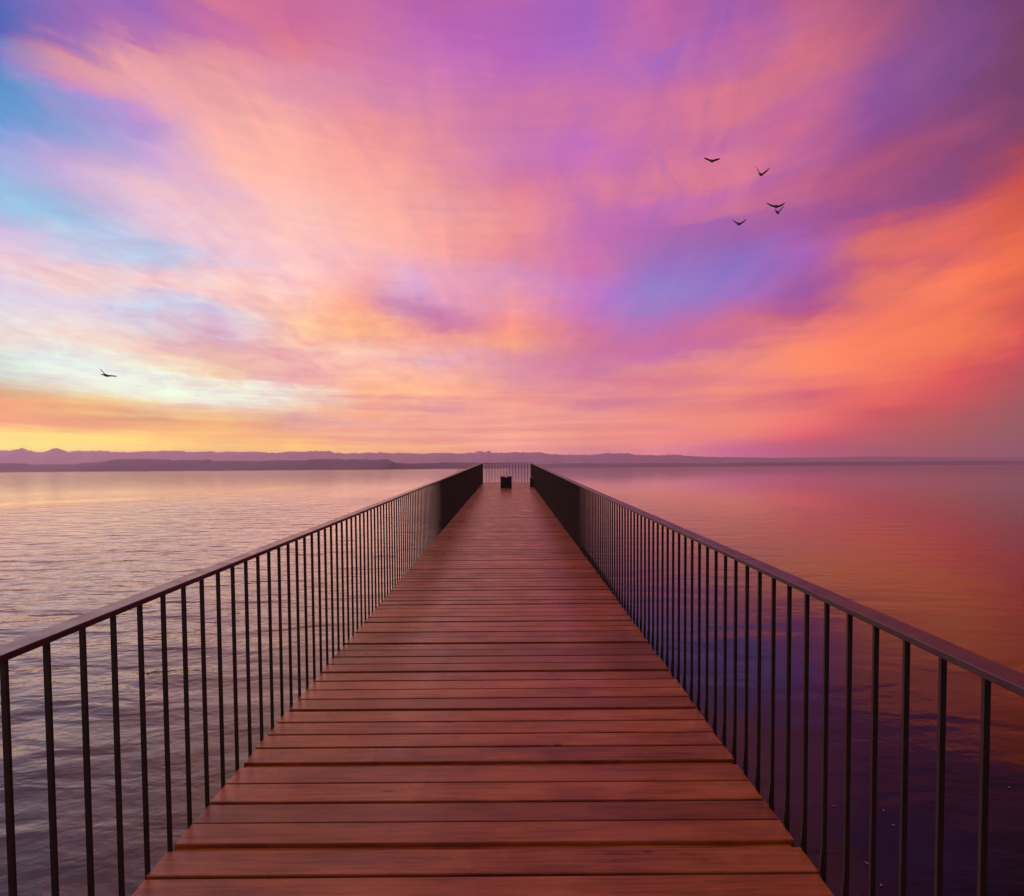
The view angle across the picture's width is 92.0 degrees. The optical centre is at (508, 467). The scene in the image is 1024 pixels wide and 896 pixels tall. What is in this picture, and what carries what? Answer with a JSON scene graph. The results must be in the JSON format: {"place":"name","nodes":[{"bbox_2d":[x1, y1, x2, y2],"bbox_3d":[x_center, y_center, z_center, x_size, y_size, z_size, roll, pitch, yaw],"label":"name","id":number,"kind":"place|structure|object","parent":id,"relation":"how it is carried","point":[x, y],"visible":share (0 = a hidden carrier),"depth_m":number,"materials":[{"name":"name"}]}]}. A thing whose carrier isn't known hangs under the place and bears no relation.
{"place":"outdoors","nodes":[
{"label":"outdoors","id":0,"kind":"place"},
{"bbox_2d":[100,369,116,376],"bbox_3d":[-26.785,-6.342,32.996,1.115,0.588,0.297,0,0,9],"label":"bird","id":1,"kind":"object","parent":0,"point":[105,375],"visible":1,"depth_m":32.94},
{"bbox_2d":[500,476,511,488],"bbox_3d":[-0.135,0.682,23.231,0.540,0.560,0.540,-1,2,-4],"label":"litter bin","id":2,"kind":"object","parent":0,"point":[506,482],"visible":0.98,"depth_m":22.97,"materials":[{"name":"black metal"}]},
{"bbox_2d":[0,464,1023,895],"bbox_3d":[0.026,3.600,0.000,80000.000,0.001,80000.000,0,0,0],"label":"water","id":3,"kind":"structure","parent":0,"point":[936,550],"depth_m":11.55,"materials":[{"name":"purple liquid"}]},
{"bbox_2d":[131,482,833,895],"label":"pier","id":4,"kind":"structure","parent":3,"relation":"in","point":[493,700],"depth_m":2.63,"materials":[{"name":"wood"}]},
{"bbox_2d":[0,463,482,895],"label":"railing","id":5,"kind":"object","parent":4,"relation":"attached to","point":[452,497],"visible":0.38,"depth_m":2.38,"materials":[{"name":"metal"}]},
{"bbox_2d":[531,463,1023,895],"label":"railing","id":6,"kind":"object","parent":4,"relation":"attached to","point":[564,498],"visible":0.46,"depth_m":2.21,"materials":[{"name":"metal"}]},
{"bbox_2d":[0,448,1023,464],"bbox_3d":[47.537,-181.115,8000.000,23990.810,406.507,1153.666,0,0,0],"label":"mountains","id":7,"kind":"structure","parent":0,"point":[51,456],"depth_m":7823.13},
{"bbox_2d":[0,459,1023,471],"bbox_3d":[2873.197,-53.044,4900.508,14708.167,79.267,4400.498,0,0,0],"label":"hills","id":8,"kind":"structure","parent":0,"point":[201,465],"depth_m":2939.16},
{"bbox_2d":[0,0,1023,457],"label":"sky","id":9,"kind":"structure","parent":0,"point":[342,226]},
{"bbox_2d":[704,158,719,162],"bbox_3d":[13.996,-21.163,33.995,1.103,0.429,0.340,0,0,0],"label":"bird","id":10,"kind":"object","parent":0,"point":[711,160],"visible":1,"depth_m":33.97},
{"bbox_2d":[767,203,784,207],"bbox_3d":[17.853,-17.521,32.996,1.227,0.460,0.342,0,0,0],"label":"bird","id":11,"kind":"object","parent":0,"point":[776,206],"visible":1,"depth_m":32.96}
]}

